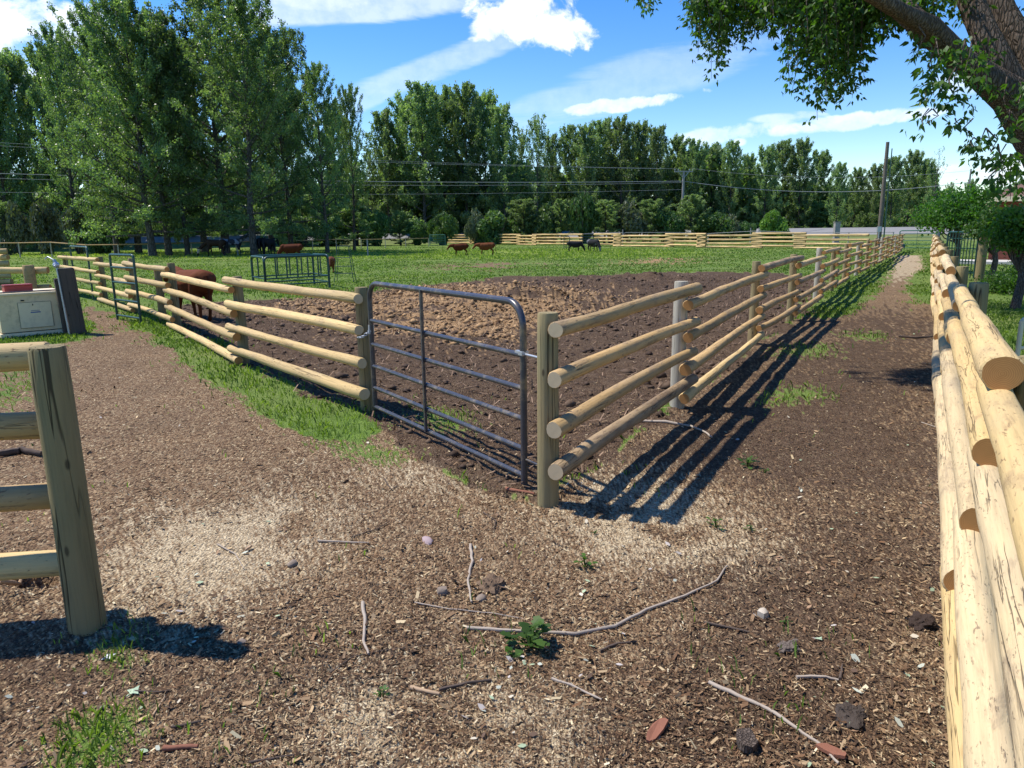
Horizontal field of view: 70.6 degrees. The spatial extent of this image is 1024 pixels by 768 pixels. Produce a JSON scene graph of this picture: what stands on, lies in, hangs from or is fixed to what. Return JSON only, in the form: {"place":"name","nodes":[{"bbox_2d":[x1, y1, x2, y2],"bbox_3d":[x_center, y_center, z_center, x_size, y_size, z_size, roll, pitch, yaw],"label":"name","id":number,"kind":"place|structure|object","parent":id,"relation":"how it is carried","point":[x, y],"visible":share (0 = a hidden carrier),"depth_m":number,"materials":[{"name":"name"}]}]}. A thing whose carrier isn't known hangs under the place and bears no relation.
{"place":"outdoors","nodes":[
{"label":"outdoors","id":0,"kind":"place"},
{"bbox_2d":[4,227,976,250],"bbox_3d":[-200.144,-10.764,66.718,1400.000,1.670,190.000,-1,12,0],"label":"road","id":1,"kind":"structure","parent":0,"point":[871,236],"depth_m":95.21,"materials":[{"name":"stone"}]},
{"bbox_2d":[0,241,1023,767],"bbox_3d":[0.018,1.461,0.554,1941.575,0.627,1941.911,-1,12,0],"label":"ground","id":2,"kind":"structure","parent":0,"point":[804,417],"depth_m":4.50,"materials":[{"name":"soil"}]},
{"bbox_2d":[0,200,35,254],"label":"bush","id":3,"kind":"object","parent":2,"relation":"on","point":[15,222],"visible":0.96,"depth_m":69.76,"materials":[{"name":"green plant"}]},
{"bbox_2d":[0,52,40,250],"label":"poplar tree","id":4,"kind":"object","parent":2,"relation":"on","point":[7,128],"visible":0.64,"depth_m":84.74,"materials":[{"name":"green plant"}]},
{"bbox_2d":[0,265,51,290],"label":"rail fence","id":5,"kind":"object","parent":2,"relation":"on","point":[29,272],"visible":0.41,"depth_m":15.30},
{"bbox_2d":[0,288,62,338],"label":"cabinet","id":6,"kind":"object","parent":2,"relation":"on","point":[31,312],"visible":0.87,"depth_m":12.66,"materials":[{"name":"metal"}]},
{"bbox_2d":[0,47,70,249],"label":"poplar tree","id":7,"kind":"object","parent":2,"relation":"on","point":[15,67],"visible":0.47,"depth_m":86.50,"materials":[{"name":"green plant"}]},
{"bbox_2d":[29,197,61,253],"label":"bush","id":8,"kind":"object","parent":2,"relation":"on","point":[44,225],"visible":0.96,"depth_m":69.59,"materials":[{"name":"green plant"}]},
{"bbox_2d":[12,40,91,215],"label":"poplar tree","id":9,"kind":"object","parent":2,"relation":"on","point":[28,50],"visible":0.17,"depth_m":89.26,"materials":[{"name":"green plant"}]},
{"bbox_2d":[0,341,107,636],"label":"rail fence","id":10,"kind":"object","parent":2,"relation":"on","point":[51,423],"visible":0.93,"depth_m":3.04,"materials":[{"name":"wood"}]},
{"bbox_2d":[24,18,103,253],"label":"poplar tree","id":11,"kind":"object","parent":2,"relation":"on","point":[55,73],"visible":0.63,"depth_m":69.20,"materials":[{"name":"green plant"}]},
{"bbox_2d":[58,267,86,334],"bbox_3d":[-7.784,-1.446,12.793,0.240,1.200,0.200,-14,19,-38],"label":"railway tie","id":12,"kind":"object","parent":2,"relation":"on","point":[72,301],"visible":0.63,"depth_m":12.71,"materials":[{"name":"wood"}]},
{"bbox_2d":[58,200,93,253],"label":"bush","id":13,"kind":"object","parent":2,"relation":"on","point":[71,224],"visible":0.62,"depth_m":69.43,"materials":[{"name":"green plant"}]},
{"bbox_2d":[27,44,135,217],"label":"poplar tree","id":14,"kind":"object","parent":2,"relation":"on","point":[57,158],"visible":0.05,"depth_m":93.01,"materials":[{"name":"green plant"}]},
{"bbox_2d":[46,0,153,253],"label":"poplar tree","id":15,"kind":"object","parent":2,"relation":"on","point":[82,38],"visible":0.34,"depth_m":63.45,"materials":[{"name":"green plant"}]},
{"bbox_2d":[80,208,129,253],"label":"bush","id":16,"kind":"object","parent":2,"relation":"on","point":[99,249],"visible":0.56,"depth_m":69.71,"materials":[{"name":"green plant"}]},
{"bbox_2d":[56,22,181,252],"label":"poplar tree","id":17,"kind":"object","parent":2,"relation":"on","point":[137,240],"visible":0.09,"depth_m":68.65,"materials":[{"name":"green plant"}]},
{"bbox_2d":[109,253,141,321],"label":"tube gate","id":18,"kind":"structure","parent":2,"relation":"on","point":[135,284],"depth_m":14.41,"materials":[{"name":"metal"}]},
{"bbox_2d":[42,0,225,255],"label":"poplar tree","id":19,"kind":"object","parent":2,"relation":"on","point":[118,18],"visible":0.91,"depth_m":56.38,"materials":[{"name":"green plant"}]},
{"bbox_2d":[73,1,233,255],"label":"poplar tree","id":20,"kind":"object","parent":2,"relation":"on","point":[177,211],"visible":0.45,"depth_m":58.30,"materials":[{"name":"green plant"}]},
{"bbox_2d":[135,25,213,254],"bbox_3d":[-28.094,-19.750,59.975,6.423,18.414,6.583,-4,12,-14],"label":"poplar tree","id":21,"kind":"object","parent":2,"relation":"on","point":[193,200],"visible":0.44,"depth_m":59.61,"materials":[{"name":"green plant"}]},
{"bbox_2d":[114,29,257,251],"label":"poplar tree","id":22,"kind":"object","parent":2,"relation":"on","point":[202,235],"visible":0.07,"depth_m":70.92,"materials":[{"name":"green plant"}]},
{"bbox_2d":[163,266,215,320],"bbox_3d":[-6.715,-1.891,14.951,2.185,1.101,0.552,11,16,43],"label":"cow","id":23,"kind":"object","parent":2,"relation":"on","point":[200,292],"visible":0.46,"depth_m":14.35},
{"bbox_2d":[0,238,428,257],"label":"pasture fence","id":24,"kind":"object","parent":2,"relation":"on","point":[191,243],"visible":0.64,"depth_m":60.97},
{"bbox_2d":[57,255,374,410],"bbox_3d":[-7.343,-1.730,14.511,0.638,1.462,19.708,-10,15,-37],"label":"rail fence","id":25,"kind":"object","parent":2,"relation":"on","point":[237,308],"visible":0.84,"depth_m":9.18,"materials":[{"name":"wood"}]},
{"bbox_2d":[137,0,301,253],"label":"poplar tree","id":26,"kind":"object","parent":2,"relation":"on","point":[199,6],"visible":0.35,"depth_m":60.81,"materials":[{"name":"green plant"}]},
{"bbox_2d":[165,0,313,254],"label":"poplar tree","id":27,"kind":"object","parent":2,"relation":"on","point":[238,15],"visible":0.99,"depth_m":55.87,"materials":[{"name":"green plant"}]},
{"bbox_2d":[205,37,324,250],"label":"poplar tree","id":28,"kind":"object","parent":2,"relation":"on","point":[261,201],"visible":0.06,"depth_m":71.63,"materials":[{"name":"green plant"}]},
{"bbox_2d":[223,17,350,243],"bbox_3d":[-20.027,-21.472,63.776,10.659,20.056,10.095,9,15,38],"label":"poplar tree","id":29,"kind":"object","parent":2,"relation":"on","point":[285,42],"visible":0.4,"depth_m":62.79,"materials":[{"name":"green plant"}]},
{"bbox_2d":[250,253,330,286],"bbox_3d":[-7.049,-3.588,23.028,2.580,1.058,1.619,-12,17,-44],"label":"hay feeder","id":30,"kind":"object","parent":2,"relation":"on","point":[288,256],"visible":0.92,"depth_m":22.86,"materials":[{"name":"green paint"}]},
{"bbox_2d":[282,60,353,252],"bbox_3d":[-16.225,-18.867,61.194,5.521,15.828,5.658,-12,16,-43],"label":"poplar tree","id":31,"kind":"object","parent":2,"relation":"on","point":[314,75],"visible":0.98,"depth_m":60.59,"materials":[{"name":"green plant"}]},
{"bbox_2d":[307,97,362,245],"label":"poplar tree","id":32,"kind":"object","parent":2,"relation":"on","point":[328,168],"visible":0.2,"depth_m":95.18,"materials":[{"name":"green plant"}]},
{"bbox_2d":[328,81,369,249],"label":"poplar tree","id":33,"kind":"object","parent":2,"relation":"on","point":[348,104],"visible":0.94,"depth_m":66.66,"materials":[{"name":"green plant"}]},
{"bbox_2d":[318,203,394,245],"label":"bush","id":34,"kind":"object","parent":2,"relation":"on","point":[345,213],"visible":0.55,"depth_m":94.32,"materials":[{"name":"green plant"}]},
{"bbox_2d":[359,209,390,245],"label":"bush","id":35,"kind":"object","parent":2,"relation":"on","point":[380,219],"visible":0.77,"depth_m":94.88,"materials":[{"name":"green plant"}]},
{"bbox_2d":[360,106,405,233],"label":"poplar tree","id":36,"kind":"object","parent":2,"relation":"on","point":[384,135],"visible":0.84,"depth_m":110.36,"materials":[{"name":"green plant"}]},
{"bbox_2d":[385,210,413,244],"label":"bush","id":37,"kind":"object","parent":2,"relation":"on","point":[398,214],"visible":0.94,"depth_m":95.31,"materials":[{"name":"green plant"}]},
{"bbox_2d":[375,89,441,230],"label":"poplar tree","id":38,"kind":"object","parent":2,"relation":"on","point":[400,105],"visible":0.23,"depth_m":112.61,"materials":[{"name":"green plant"}]},
{"bbox_2d":[405,220,429,244],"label":"bush","id":39,"kind":"object","parent":2,"relation":"on","point":[417,229],"visible":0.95,"depth_m":95.24,"materials":[{"name":"green plant"}]},
{"bbox_2d":[391,78,455,236],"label":"poplar tree","id":40,"kind":"object","parent":2,"relation":"on","point":[420,99],"visible":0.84,"depth_m":108.33,"materials":[{"name":"green plant"}]},
{"bbox_2d":[427,211,458,244],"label":"bush","id":41,"kind":"object","parent":2,"relation":"on","point":[444,223],"visible":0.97,"depth_m":92.99,"materials":[{"name":"green plant"}]},
{"bbox_2d":[409,83,482,229],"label":"poplar tree","id":42,"kind":"object","parent":2,"relation":"on","point":[445,118],"visible":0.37,"depth_m":112.52,"materials":[{"name":"green plant"}]},
{"bbox_2d":[435,79,497,233],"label":"poplar tree","id":43,"kind":"object","parent":2,"relation":"on","point":[464,101],"visible":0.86,"depth_m":109.40,"materials":[{"name":"green plant"}]},
{"bbox_2d":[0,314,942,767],"bbox_3d":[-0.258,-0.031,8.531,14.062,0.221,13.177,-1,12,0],"label":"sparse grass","id":44,"kind":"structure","parent":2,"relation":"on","point":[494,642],"depth_m":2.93,"materials":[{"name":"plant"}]},
{"bbox_2d":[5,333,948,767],"bbox_3d":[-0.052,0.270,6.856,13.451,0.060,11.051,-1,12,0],"label":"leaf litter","id":45,"kind":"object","parent":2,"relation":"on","point":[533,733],"visible":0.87,"depth_m":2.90,"materials":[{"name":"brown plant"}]},
{"bbox_2d":[458,86,517,232],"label":"poplar tree","id":46,"kind":"object","parent":2,"relation":"on","point":[489,99],"visible":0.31,"depth_m":111.70,"materials":[{"name":"green plant"}]},
{"bbox_2d":[476,573,505,594],"bbox_3d":[-0.094,0.978,3.520,0.148,0.082,0.176,-3,12,-13],"label":"dung pat","id":47,"kind":"object","parent":2,"relation":"on","point":[493,583],"visible":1,"depth_m":3.50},
{"bbox_2d":[157,270,825,486],"bbox_3d":[0.057,-2.315,17.986,14.057,0.531,23.704,6,14,29],"label":"loose straw","id":48,"kind":"object","parent":2,"relation":"on","point":[428,347],"visible":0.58,"depth_m":13.14,"materials":[{"name":"brown plant"}]},
{"bbox_2d":[475,209,521,244],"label":"bush","id":49,"kind":"object","parent":2,"relation":"on","point":[492,223],"visible":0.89,"depth_m":94.31,"materials":[{"name":"green plant"}]},
{"bbox_2d":[479,101,522,230],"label":"poplar tree","id":50,"kind":"object","parent":2,"relation":"on","point":[502,130],"visible":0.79,"depth_m":108.43,"materials":[{"name":"green plant"}]},
{"bbox_2d":[182,272,824,497],"bbox_3d":[-0.508,-2.099,17.043,14.117,0.619,21.767,6,14,28],"label":"manure and bedding","id":51,"kind":"object","parent":2,"relation":"on","point":[567,403],"visible":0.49,"depth_m":13.52,"materials":[{"name":"brown soil"}]},
{"bbox_2d":[0,144,1013,234],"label":"woodland","id":52,"kind":"object","parent":2,"relation":"on","point":[710,176],"visible":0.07,"depth_m":115.44,"materials":[{"name":"plant"}]},
{"bbox_2d":[0,241,1023,348],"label":"pasture grass","id":53,"kind":"structure","parent":2,"relation":"on","point":[489,256],"depth_m":35.54,"materials":[{"name":"plant"}]},
{"bbox_2d":[0,284,1023,767],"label":"yard grass","id":54,"kind":"structure","parent":2,"relation":"on","point":[114,640],"depth_m":6.94,"materials":[{"name":"plant"}]},
{"bbox_2d":[447,234,583,244],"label":"rail fence","id":55,"kind":"object","parent":2,"relation":"on","point":[534,238],"visible":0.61,"depth_m":87.51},
{"bbox_2d":[498,198,548,243],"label":"bush","id":56,"kind":"object","parent":2,"relation":"on","point":[520,208],"visible":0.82,"depth_m":94.56,"materials":[{"name":"green plant"}]},
{"bbox_2d":[499,615,551,657],"bbox_3d":[0.057,1.045,3.008,0.221,0.131,0.196,-1,12,0],"label":"weed","id":57,"kind":"object","parent":2,"relation":"on","point":[536,621],"visible":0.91,"depth_m":3.01,"materials":[{"name":"green plant"}]},
{"bbox_2d":[521,113,552,221],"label":"poplar tree","id":58,"kind":"object","parent":2,"relation":"on","point":[535,129],"visible":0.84,"depth_m":106.93,"materials":[{"name":"green plant"}]},
{"bbox_2d":[523,202,558,242],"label":"bush","id":59,"kind":"object","parent":2,"relation":"on","point":[544,224],"visible":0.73,"depth_m":94.73,"materials":[{"name":"green plant"}]},
{"bbox_2d":[536,133,566,230],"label":"poplar tree","id":60,"kind":"object","parent":2,"relation":"on","point":[554,148],"visible":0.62,"depth_m":110.98,"materials":[{"name":"green plant"}]},
{"bbox_2d":[547,198,574,242],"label":"bush","id":61,"kind":"object","parent":2,"relation":"on","point":[557,207],"visible":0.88,"depth_m":95.08,"materials":[{"name":"green plant"}]},
{"bbox_2d":[554,123,584,225],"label":"poplar tree","id":62,"kind":"object","parent":2,"relation":"on","point":[565,154],"visible":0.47,"depth_m":114.09,"materials":[{"name":"green plant"}]},
{"bbox_2d":[567,191,601,242],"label":"bush","id":63,"kind":"object","parent":2,"relation":"on","point":[582,211],"visible":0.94,"depth_m":94.67,"materials":[{"name":"green plant"}]},
{"bbox_2d":[564,122,609,230],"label":"poplar tree","id":64,"kind":"object","parent":2,"relation":"on","point":[586,149],"visible":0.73,"depth_m":110.89,"materials":[{"name":"green plant"}]},
{"bbox_2d":[467,565,727,635],"bbox_3d":[0.507,1.020,3.316,1.432,0.024,0.273,-6,13,-23],"label":"branch","id":65,"kind":"object","parent":2,"relation":"on","point":[597,628],"visible":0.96,"depth_m":3.14,"materials":[{"name":"wood"}]},
{"bbox_2d":[584,115,617,203],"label":"poplar tree","id":66,"kind":"object","parent":2,"relation":"on","point":[599,124],"visible":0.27,"depth_m":113.74,"materials":[{"name":"green plant"}]},
{"bbox_2d":[590,199,625,242],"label":"bush","id":67,"kind":"object","parent":2,"relation":"on","point":[606,207],"visible":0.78,"depth_m":94.47,"materials":[{"name":"green plant"}]},
{"bbox_2d":[593,114,652,230],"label":"poplar tree","id":68,"kind":"object","parent":2,"relation":"on","point":[618,138],"visible":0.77,"depth_m":110.38,"materials":[{"name":"green plant"}]},
{"bbox_2d":[607,200,650,242],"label":"bush","id":69,"kind":"object","parent":2,"relation":"on","point":[628,214],"visible":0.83,"depth_m":94.58,"materials":[{"name":"green plant"}]},
{"bbox_2d":[622,118,663,208],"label":"poplar tree","id":70,"kind":"object","parent":2,"relation":"on","point":[641,132],"visible":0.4,"depth_m":113.97,"materials":[{"name":"green plant"}]},
{"bbox_2d":[624,198,674,241],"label":"bush","id":71,"kind":"object","parent":2,"relation":"on","point":[652,205],"visible":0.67,"depth_m":94.58,"materials":[{"name":"green plant"}]},
{"bbox_2d":[638,123,672,216],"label":"poplar tree","id":72,"kind":"object","parent":2,"relation":"on","point":[657,150],"visible":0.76,"depth_m":110.69,"materials":[{"name":"green plant"}]},
{"bbox_2d":[648,207,685,241],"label":"bush","id":73,"kind":"object","parent":2,"relation":"on","point":[663,217],"visible":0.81,"depth_m":94.15,"materials":[{"name":"green plant"}]},
{"bbox_2d":[657,132,699,215],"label":"poplar tree","id":74,"kind":"object","parent":2,"relation":"on","point":[678,148],"visible":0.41,"depth_m":114.15,"materials":[{"name":"green plant"}]},
{"bbox_2d":[671,193,710,239],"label":"bush","id":75,"kind":"object","parent":2,"relation":"on","point":[691,202],"visible":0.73,"depth_m":94.89,"materials":[{"name":"green plant"}]},
{"bbox_2d":[673,136,712,225],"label":"poplar tree","id":76,"kind":"object","parent":2,"relation":"on","point":[694,164],"visible":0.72,"depth_m":111.24,"materials":[{"name":"green plant"}]},
{"bbox_2d":[688,141,735,215],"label":"poplar tree","id":77,"kind":"object","parent":2,"relation":"on","point":[712,148],"visible":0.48,"depth_m":115.08,"materials":[{"name":"green plant"}]},
{"bbox_2d":[694,210,734,241],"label":"bush","id":78,"kind":"object","parent":2,"relation":"on","point":[717,223],"visible":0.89,"depth_m":94.21,"materials":[{"name":"green plant"}]},
{"bbox_2d":[537,234,904,507],"bbox_3d":[13.334,-4.655,27.118,0.641,1.508,53.514,6,14,29],"label":"rail fence","id":79,"kind":"object","parent":2,"relation":"on","point":[553,468],"visible":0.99,"depth_m":5.96,"materials":[{"name":"wood"}]},
{"bbox_2d":[357,281,536,483],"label":"tube gate","id":80,"kind":"structure","parent":79,"relation":"attached to","point":[522,353],"depth_m":5.40,"materials":[{"name":"metal"}]},
{"bbox_2d":[713,139,749,218],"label":"poplar tree","id":81,"kind":"object","parent":2,"relation":"on","point":[731,165],"visible":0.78,"depth_m":111.19,"materials":[{"name":"green plant"}]},
{"bbox_2d":[594,232,869,248],"bbox_3d":[17.796,-13.135,66.100,0.777,1.393,29.338,-10,15,-38],"label":"rail fence","id":82,"kind":"object","parent":2,"relation":"on","point":[755,239],"visible":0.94,"depth_m":63.91,"materials":[{"name":"wood"}]},
{"bbox_2d":[736,727,757,753],"bbox_3d":[0.783,1.193,2.419,0.062,0.038,0.088,1,15,4],"label":"rock","id":83,"kind":"object","parent":2,"relation":"on","point":[746,741],"visible":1,"depth_m":2.40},
{"bbox_2d":[740,143,790,228],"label":"poplar tree","id":84,"kind":"object","parent":2,"relation":"on","point":[768,155],"visible":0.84,"depth_m":109.71,"materials":[{"name":"green plant"}]},
{"bbox_2d":[708,680,839,763],"bbox_3d":[0.924,1.176,2.559,0.065,0.021,0.536,-9,14,-33],"label":"branch","id":85,"kind":"object","parent":2,"relation":"on","point":[734,693],"visible":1,"depth_m":2.61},
{"bbox_2d":[759,209,792,242],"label":"bush","id":86,"kind":"object","parent":2,"relation":"on","point":[773,220],"visible":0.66,"depth_m":81.15,"materials":[{"name":"green plant"}]},
{"bbox_2d":[756,138,807,227],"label":"poplar tree","id":87,"kind":"object","parent":2,"relation":"on","point":[782,148],"visible":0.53,"depth_m":112.69,"materials":[{"name":"green plant"}]},
{"bbox_2d":[781,136,820,227],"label":"poplar tree","id":88,"kind":"object","parent":2,"relation":"on","point":[803,149],"visible":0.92,"depth_m":111.55,"materials":[{"name":"green plant"}]},
{"bbox_2d":[800,148,837,218],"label":"poplar tree","id":89,"kind":"object","parent":2,"relation":"on","point":[824,159],"visible":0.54,"depth_m":115.07,"materials":[{"name":"green plant"}]},
{"bbox_2d":[625,0,1023,210],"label":"box elder tree","id":90,"kind":"object","parent":2,"relation":"on","point":[989,70],"visible":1,"depth_m":6.28,"materials":[{"name":"green plant"}]},
{"bbox_2d":[824,161,853,227],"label":"poplar tree","id":91,"kind":"object","parent":2,"relation":"on","point":[840,184],"visible":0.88,"depth_m":104.30,"materials":[{"name":"green plant"}]},
{"bbox_2d":[835,701,867,728],"bbox_3d":[1.198,1.172,2.553,0.108,0.060,0.158,5,13,26],"label":"clod","id":92,"kind":"object","parent":2,"relation":"on","point":[853,714],"visible":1,"depth_m":2.54,"materials":[{"name":"soil"}]},
{"bbox_2d":[837,166,868,227],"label":"poplar tree","id":93,"kind":"object","parent":2,"relation":"on","point":[858,198],"visible":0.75,"depth_m":108.14,"materials":[{"name":"green plant"}]},
{"bbox_2d":[860,162,887,226],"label":"poplar tree","id":94,"kind":"object","parent":2,"relation":"on","point":[873,180],"visible":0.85,"depth_m":106.17,"materials":[{"name":"green plant"}]},
{"bbox_2d":[868,155,912,226],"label":"poplar tree","id":95,"kind":"object","parent":2,"relation":"on","point":[897,164],"visible":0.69,"depth_m":103.99,"materials":[{"name":"green plant"}]},
{"bbox_2d":[890,149,931,226],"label":"poplar tree","id":96,"kind":"object","parent":2,"relation":"on","point":[914,159],"visible":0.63,"depth_m":107.48,"materials":[{"name":"green plant"}]},
{"bbox_2d":[908,611,936,631],"bbox_3d":[1.795,1.036,3.159,0.117,0.075,0.169,5,13,24],"label":"clod","id":97,"kind":"object","parent":2,"relation":"on","point":[918,621],"visible":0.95,"depth_m":3.12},
{"bbox_2d":[909,158,941,226],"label":"poplar tree","id":98,"kind":"object","parent":2,"relation":"on","point":[927,164],"visible":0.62,"depth_m":105.92,"materials":[{"name":"green plant"}]},
{"bbox_2d":[897,178,1014,255],"bbox_3d":[16.144,-5.694,26.577,3.182,3.584,3.464,-7,14,-28],"label":"tree","id":99,"kind":"object","parent":2,"relation":"on","point":[951,214],"visible":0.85,"depth_m":25.95,"materials":[{"name":"green plant"}]},
{"bbox_2d":[946,231,978,277],"bbox_3d":[14.259,-4.127,22.979,0.062,1.430,1.464,-2,12,-4],"label":"panel","id":100,"kind":"object","parent":2,"relation":"on","point":[960,248],"visible":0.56,"depth_m":22.79,"materials":[{"name":"green paint"}]},
{"bbox_2d":[930,234,1023,767],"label":"rail fence","id":101,"kind":"object","parent":2,"relation":"on","point":[977,366],"visible":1,"depth_m":2.65,"materials":[{"name":"wood"}]},
{"bbox_2d":[957,200,1019,279],"bbox_3d":[14.494,-4.159,21.721,1.976,2.634,1.908,-1,12,0],"label":"tree","id":102,"kind":"object","parent":2,"relation":"on","point":[975,228],"visible":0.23,"depth_m":21.58,"materials":[{"name":"green plant"}]},
{"bbox_2d":[960,184,1023,264],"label":"house","id":103,"kind":"structure","parent":2,"relation":"on","point":[1001,258],"depth_m":33.18,"materials":[{"name":"red"}]},
{"bbox_2d":[961,201,1023,308],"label":"tree","id":104,"kind":"object","parent":2,"relation":"on","point":[1008,228],"visible":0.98,"depth_m":14.72,"materials":[{"name":"green plant"}]},
{"bbox_2d":[974,267,1017,295],"bbox_3d":[12.839,-2.655,18.404,1.604,0.740,1.885,-2,12,-4],"label":"shrub","id":105,"kind":"object","parent":2,"relation":"on","point":[1000,284],"visible":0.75,"depth_m":18.27,"materials":[{"name":"green plant"}]},
{"bbox_2d":[0,0,1023,195],"label":"sky","id":106,"kind":"structure","parent":0,"point":[571,62],"materials":[{"name":"blue"}]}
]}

